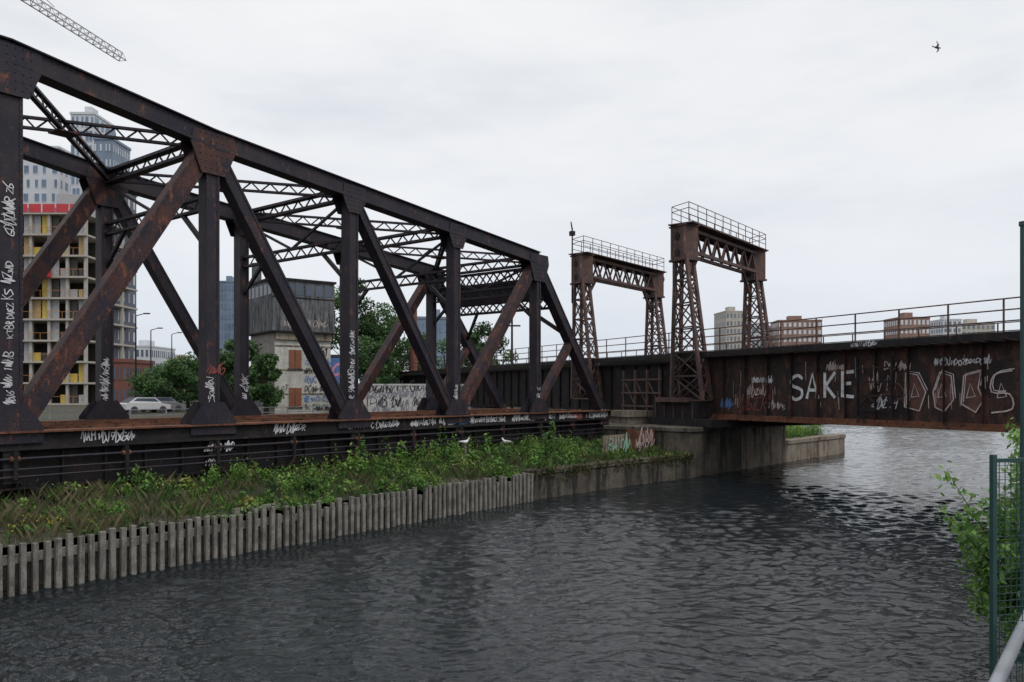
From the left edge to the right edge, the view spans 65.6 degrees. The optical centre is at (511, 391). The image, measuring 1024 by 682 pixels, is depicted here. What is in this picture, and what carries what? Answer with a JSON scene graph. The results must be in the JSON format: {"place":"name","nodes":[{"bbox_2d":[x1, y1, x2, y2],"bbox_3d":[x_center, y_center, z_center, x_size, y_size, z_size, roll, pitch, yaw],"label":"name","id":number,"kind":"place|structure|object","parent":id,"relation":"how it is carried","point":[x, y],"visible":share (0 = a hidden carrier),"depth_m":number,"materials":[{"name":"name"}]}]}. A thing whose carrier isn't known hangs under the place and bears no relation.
{"place":"outdoors","nodes":[
{"label":"outdoors","id":0,"kind":"place"},
{"bbox_2d":[0,398,813,546],"bbox_3d":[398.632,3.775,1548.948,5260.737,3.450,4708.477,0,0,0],"label":"ground","id":1,"kind":"structure","parent":0,"point":[75,414],"depth_m":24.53,"materials":[{"name":"green plant"}]},
{"bbox_2d":[23,146,70,211],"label":"apartment tower","id":2,"kind":"structure","parent":1,"relation":"on","point":[43,185],"depth_m":175.00,"materials":[{"name":"white concrete"}]},
{"bbox_2d":[23,165,70,211],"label":"windows","id":3,"kind":"structure","parent":2,"relation":"in","point":[26,167],"depth_m":174.95,"materials":[{"name":"blue glass"}]},
{"bbox_2d":[8,506,97,530],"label":"yellow wildflowers","id":4,"kind":"object","parent":1,"relation":"on","point":[48,520],"visible":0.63,"depth_m":18.92,"materials":[{"name":"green plant"}]},
{"bbox_2d":[21,0,126,60],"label":"tower crane","id":5,"kind":"object","parent":1,"relation":"on","point":[84,33],"visible":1,"depth_m":121.23,"materials":[{"name":"paint"}]},
{"bbox_2d":[23,194,137,404],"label":"building under construction","id":6,"kind":"structure","parent":1,"relation":"on","point":[58,299],"depth_m":118.60,"materials":[{"name":"concrete"}]},
{"bbox_2d":[70,107,115,193],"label":"apartment tower","id":7,"kind":"structure","parent":1,"relation":"on","point":[90,114],"depth_m":165.00,"materials":[{"name":"grey concrete"}]},
{"bbox_2d":[71,116,114,193],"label":"windows","id":8,"kind":"structure","parent":7,"relation":"in","point":[75,190],"depth_m":164.95,"materials":[{"name":"blue glass"}]},
{"bbox_2d":[93,130,130,171],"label":"apartment tower","id":9,"kind":"structure","parent":1,"relation":"on","point":[110,152],"depth_m":150.03,"materials":[{"name":"grey concrete"}]},
{"bbox_2d":[94,144,129,171],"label":"windows","id":10,"kind":"structure","parent":9,"relation":"in","point":[94,144],"depth_m":150.34,"materials":[{"name":"grey glass"}]},
{"bbox_2d":[114,193,137,358],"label":"apartment tower","id":11,"kind":"structure","parent":1,"relation":"on","point":[129,316],"depth_m":133.85,"materials":[{"name":"grey concrete"}]},
{"bbox_2d":[117,198,134,358],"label":"windows","id":12,"kind":"structure","parent":11,"relation":"in","point":[124,198],"depth_m":134.44,"materials":[{"name":"grey glass"}]},
{"bbox_2d":[114,359,154,402],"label":"brick house","id":13,"kind":"structure","parent":1,"relation":"on","point":[124,367],"depth_m":110.00,"materials":[{"name":"brown brick"}]},
{"bbox_2d":[114,367,152,400],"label":"windows","id":14,"kind":"structure","parent":13,"relation":"in","point":[124,368],"depth_m":109.94,"materials":[{"name":"grey glass"}]},
{"bbox_2d":[135,313,149,396],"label":"street lamp","id":15,"kind":"object","parent":1,"relation":"on","point":[136,347],"visible":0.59,"depth_m":79.94,"materials":[{"name":"metal"}]},
{"bbox_2d":[120,397,170,412],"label":"parked car","id":16,"kind":"object","parent":1,"relation":"on","point":[140,403],"visible":0.74,"depth_m":73.20,"materials":[{"name":"white paint"}]},
{"bbox_2d":[124,364,176,396],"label":"deciduous tree","id":17,"kind":"object","parent":1,"relation":"on","point":[148,373],"visible":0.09,"depth_m":93.79,"materials":[{"name":"green plant"}]},
{"bbox_2d":[137,340,175,394],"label":"warehouse building","id":18,"kind":"structure","parent":1,"relation":"on","point":[161,354],"depth_m":266.00,"materials":[{"name":"white concrete"}]},
{"bbox_2d":[137,350,174,366],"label":"windows","id":19,"kind":"structure","parent":18,"relation":"in","point":[142,351],"depth_m":265.21,"materials":[{"name":"grey glass"}]},
{"bbox_2d":[150,328,162,374],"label":"street lamp","id":20,"kind":"object","parent":1,"relation":"on","point":[151,349],"visible":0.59,"depth_m":94.94,"materials":[{"name":"metal"}]},
{"bbox_2d":[128,359,197,411],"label":"deciduous tree","id":21,"kind":"object","parent":1,"relation":"on","point":[176,371],"visible":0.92,"depth_m":78.88,"materials":[{"name":"green plant"}]},
{"bbox_2d":[140,397,185,411],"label":"parked car","id":22,"kind":"object","parent":1,"relation":"on","point":[176,406],"visible":0.52,"depth_m":78.05,"materials":[{"name":"grey paint"}]},
{"bbox_2d":[171,332,181,358],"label":"street lamp","id":23,"kind":"object","parent":1,"relation":"on","point":[171,343],"visible":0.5,"depth_m":109.93,"materials":[{"name":"metal"}]},
{"bbox_2d":[160,351,197,410],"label":"deciduous tree","id":24,"kind":"object","parent":1,"relation":"on","point":[192,365],"visible":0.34,"depth_m":83.56,"materials":[{"name":"green plant"}]},
{"bbox_2d":[39,405,368,419],"bbox_3d":[-22.576,1.490,32.867,0.050,1.220,44.000,0,0,38],"label":"metal fence","id":25,"kind":"object","parent":1,"relation":"on","point":[166,414],"visible":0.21,"depth_m":39.59,"materials":[{"name":"metal"}]},
{"bbox_2d":[220,276,233,353],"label":"glass office tower","id":26,"kind":"structure","parent":1,"relation":"on","point":[226,309],"depth_m":230.29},
{"bbox_2d":[220,285,233,352],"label":"windows","id":27,"kind":"structure","parent":26,"relation":"in","point":[221,285],"depth_m":230.25,"materials":[{"name":"blue glass"}]},
{"bbox_2d":[220,351,233,401],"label":"deciduous tree","id":28,"kind":"object","parent":1,"relation":"on","point":[232,372],"visible":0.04,"depth_m":69.31,"materials":[{"name":"green plant"}]},
{"bbox_2d":[220,339,263,394],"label":"deciduous tree","id":29,"kind":"object","parent":1,"relation":"on","point":[228,365],"visible":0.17,"depth_m":65.26,"materials":[{"name":"green plant"}]},
{"bbox_2d":[0,473,532,597],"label":"timber palisade","id":30,"kind":"object","parent":1,"relation":"on","point":[23,570],"visible":0.63,"depth_m":21.74,"materials":[{"name":"grey wood"}]},
{"bbox_2d":[249,353,284,414],"bbox_3d":[-20.359,-0.400,63.812,3.818,5.415,3.797,0,0,0],"label":"deciduous tree","id":31,"kind":"object","parent":1,"relation":"on","point":[271,396],"visible":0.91,"depth_m":63.10,"materials":[{"name":"green plant"}]},
{"bbox_2d":[251,332,331,413],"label":"walls","id":32,"kind":"structure","parent":1,"relation":"on","point":[280,344],"depth_m":73.28,"materials":[{"name":"beige concrete"}]},
{"bbox_2d":[255,350,302,407],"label":"windows","id":33,"kind":"structure","parent":32,"relation":"attached to","point":[295,363],"depth_m":73.08,"materials":[{"name":"wood"}]},
{"bbox_2d":[249,263,336,335],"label":"storey","id":34,"kind":"object","parent":32,"relation":"on","point":[315,299],"visible":0.8,"depth_m":73.79,"materials":[{"name":"metal"}]},
{"bbox_2d":[276,319,330,410],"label":"graffiti","id":35,"kind":"object","parent":32,"relation":"attached to","point":[312,399],"visible":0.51,"depth_m":74.08,"materials":[{"name":"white paint"}]},
{"bbox_2d":[0,35,613,500],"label":"truss swing bridge","id":36,"kind":"structure","parent":1,"relation":"on","point":[106,439],"depth_m":29.00,"materials":[{"name":"metal"}]},
{"bbox_2d":[331,355,339,385],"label":"mural shed","id":37,"kind":"structure","parent":1,"relation":"on","point":[335,363],"depth_m":76.19,"materials":[{"name":"blue paint"}]},
{"bbox_2d":[331,278,397,357],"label":"deciduous tree","id":38,"kind":"object","parent":1,"relation":"on","point":[367,328],"visible":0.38,"depth_m":83.66,"materials":[{"name":"green plant"}]},
{"bbox_2d":[358,335,398,383],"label":"deciduous tree","id":39,"kind":"object","parent":1,"relation":"on","point":[365,359],"visible":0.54,"depth_m":71.11,"materials":[{"name":"green plant"}]},
{"bbox_2d":[358,304,411,383],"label":"deciduous tree","id":40,"kind":"object","parent":1,"relation":"on","point":[399,350],"visible":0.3,"depth_m":87.41,"materials":[{"name":"green plant"}]},
{"bbox_2d":[379,313,425,375],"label":"deciduous tree","id":41,"kind":"object","parent":1,"relation":"on","point":[393,320],"visible":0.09,"depth_m":94.14,"materials":[{"name":"green plant"}]},
{"bbox_2d":[409,310,417,370],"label":"brick chimney","id":42,"kind":"object","parent":1,"relation":"on","point":[412,355],"visible":0.13,"depth_m":89.64,"materials":[{"name":"brown brick"}]},
{"bbox_2d":[0,420,828,534],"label":"bank weeds","id":43,"kind":"object","parent":1,"relation":"on","point":[796,431],"visible":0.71,"depth_m":28.68,"materials":[{"name":"green plant"}]},
{"bbox_2d":[402,332,444,370],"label":"deciduous tree","id":44,"kind":"object","parent":1,"relation":"on","point":[437,364],"visible":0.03,"depth_m":99.07,"materials":[{"name":"green plant"}]},
{"bbox_2d":[358,380,493,411],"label":"graffiti wall","id":45,"kind":"structure","parent":1,"relation":"on","point":[394,397],"depth_m":70.48,"materials":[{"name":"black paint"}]},
{"bbox_2d":[417,309,445,368],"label":"glass office tower","id":46,"kind":"structure","parent":1,"relation":"on","point":[440,328],"depth_m":170.46,"materials":[{"name":"blue glass"}]},
{"bbox_2d":[418,322,445,363],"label":"windows","id":47,"kind":"structure","parent":46,"relation":"in","point":[423,323],"depth_m":170.36,"materials":[{"name":"blue glass"}]},
{"bbox_2d":[436,338,469,368],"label":"deciduous tree","id":48,"kind":"object","parent":1,"relation":"on","point":[442,348],"visible":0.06,"depth_m":109.01,"materials":[{"name":"green plant"}]},
{"bbox_2d":[461,339,484,366],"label":"deciduous tree","id":49,"kind":"object","parent":1,"relation":"on","point":[466,361],"visible":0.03,"depth_m":97.95,"materials":[{"name":"green plant"}]},
{"bbox_2d":[464,446,506,460],"bbox_3d":[-1.126,2.800,34.699,0.140,1.000,3.042,0,0,36],"label":"mooring post","id":50,"kind":"object","parent":1,"relation":"on","point":[465,451],"visible":0.36,"depth_m":33.52,"materials":[{"name":"wood"}]},
{"bbox_2d":[467,321,518,366],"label":"deciduous tree","id":51,"kind":"object","parent":1,"relation":"on","point":[475,336],"visible":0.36,"depth_m":95.77,"materials":[{"name":"green plant"}]},
{"bbox_2d":[509,320,519,407],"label":"utility pole","id":52,"kind":"object","parent":1,"relation":"on","point":[511,325],"visible":0.42,"depth_m":74.92,"materials":[{"name":"brown wood"}]},
{"bbox_2d":[603,427,654,452],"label":"graffiti barrier wall","id":53,"kind":"structure","parent":1,"relation":"on","point":[634,439],"depth_m":40.56,"materials":[{"name":"concrete"}]},
{"bbox_2d":[522,434,845,499],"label":"concrete quay wall","id":54,"kind":"structure","parent":1,"relation":"on","point":[802,448],"depth_m":37.92,"materials":[{"name":"grey concrete"}]},
{"bbox_2d":[529,453,692,485],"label":"hanging vines","id":55,"kind":"object","parent":54,"relation":"attached to","point":[551,469],"visible":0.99,"depth_m":36.40,"materials":[{"name":"green plant"}]},
{"bbox_2d":[385,296,1019,432],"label":"plate girder bridge","id":56,"kind":"structure","parent":1,"relation":"on","point":[965,381],"depth_m":36.66,"materials":[{"name":"metal"}]},
{"bbox_2d":[568,222,667,398],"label":"steel gantry tower","id":57,"kind":"structure","parent":56,"relation":"on","point":[583,277],"depth_m":54.74,"materials":[{"name":"brown metal"}]},
{"bbox_2d":[668,201,771,400],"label":"steel gantry tower","id":58,"kind":"structure","parent":56,"relation":"on","point":[687,237],"depth_m":44.80,"materials":[{"name":"brown metal"}]},
{"bbox_2d":[714,307,747,350],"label":"apartment tower","id":59,"kind":"structure","parent":1,"relation":"on","point":[729,316],"depth_m":330.56,"materials":[{"name":"beige concrete"}]},
{"bbox_2d":[714,313,746,349],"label":"windows","id":60,"kind":"structure","parent":59,"relation":"in","point":[731,315],"depth_m":330.46,"materials":[{"name":"grey glass"}]},
{"bbox_2d":[751,322,771,346],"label":"apartment tower","id":61,"kind":"structure","parent":1,"relation":"on","point":[757,334],"depth_m":350.46,"materials":[{"name":"beige concrete"}]},
{"bbox_2d":[752,328,771,345],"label":"windows","id":62,"kind":"structure","parent":61,"relation":"in","point":[753,329],"depth_m":350.45,"materials":[{"name":"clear glass"}]},
{"bbox_2d":[770,316,822,346],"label":"apartment tower","id":63,"kind":"structure","parent":1,"relation":"on","point":[797,332],"depth_m":339.25,"materials":[{"name":"brown brick"}]},
{"bbox_2d":[772,322,820,346],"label":"windows","id":64,"kind":"structure","parent":63,"relation":"in","point":[819,323],"depth_m":339.04,"materials":[{"name":"grey glass"}]},
{"bbox_2d":[884,313,930,339],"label":"apartment tower","id":65,"kind":"structure","parent":1,"relation":"on","point":[913,323],"depth_m":320.00,"materials":[{"name":"brown brick"}]},
{"bbox_2d":[884,320,928,337],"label":"windows","id":66,"kind":"structure","parent":65,"relation":"in","point":[906,321],"depth_m":319.91,"materials":[{"name":"grey glass"}]},
{"bbox_2d":[930,316,961,336],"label":"apartment tower","id":67,"kind":"structure","parent":1,"relation":"on","point":[942,320],"depth_m":340.00,"materials":[{"name":"grey concrete"}]},
{"bbox_2d":[931,321,960,335],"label":"windows","id":68,"kind":"structure","parent":67,"relation":"in","point":[950,322],"depth_m":339.96,"materials":[{"name":"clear glass"}]},
{"bbox_2d":[962,319,994,333],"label":"apartment tower","id":69,"kind":"structure","parent":1,"relation":"on","point":[979,328],"depth_m":360.00,"materials":[{"name":"beige concrete"}]},
{"bbox_2d":[963,325,993,333],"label":"windows","id":70,"kind":"structure","parent":69,"relation":"in","point":[978,326],"depth_m":359.94,"materials":[{"name":"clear glass"}]},
{"bbox_2d":[0,424,1021,681],"bbox_3d":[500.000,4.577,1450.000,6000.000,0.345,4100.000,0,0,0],"label":"water","id":71,"kind":"structure","parent":0,"point":[846,566],"depth_m":17.46,"materials":[{"name":"black liquid"}]},
{"bbox_2d":[0,0,1023,382],"label":"sky","id":72,"kind":"structure","parent":0,"point":[879,169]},
{"bbox_2d":[599,423,785,477],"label":"concrete bridge pier","id":73,"kind":"structure","parent":0,"point":[766,445],"depth_m":43.93,"materials":[{"name":"grey concrete"}]},
{"bbox_2d":[1017,663,1023,681],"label":"camera side ground","id":74,"kind":"structure","parent":0,"point":[1020,678],"depth_m":5.29,"materials":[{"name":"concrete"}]},
{"bbox_2d":[930,417,1019,643],"bbox_3d":[8.450,2.250,12.568,2.964,3.727,3.127,0,0,-42],"label":"leafy bush","id":75,"kind":"object","parent":74,"relation":"on","point":[982,549],"visible":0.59,"depth_m":12.60,"materials":[{"name":"green plant"}]},
{"bbox_2d":[988,610,1023,681],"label":"guard rail","id":76,"kind":"object","parent":74,"relation":"on","point":[1004,666],"depth_m":4.43,"materials":[{"name":"metal"}]},
{"bbox_2d":[989,454,1023,681],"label":"fence","id":77,"kind":"object","parent":74,"relation":"on","point":[994,460],"visible":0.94,"depth_m":5.01,"materials":[{"name":"teal metal"}]},
{"bbox_2d":[1015,221,1023,662],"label":"metal post","id":78,"kind":"object","parent":74,"relation":"on","point":[1021,226],"visible":0.76,"depth_m":5.61,"materials":[{"name":"metal"}]}
]}

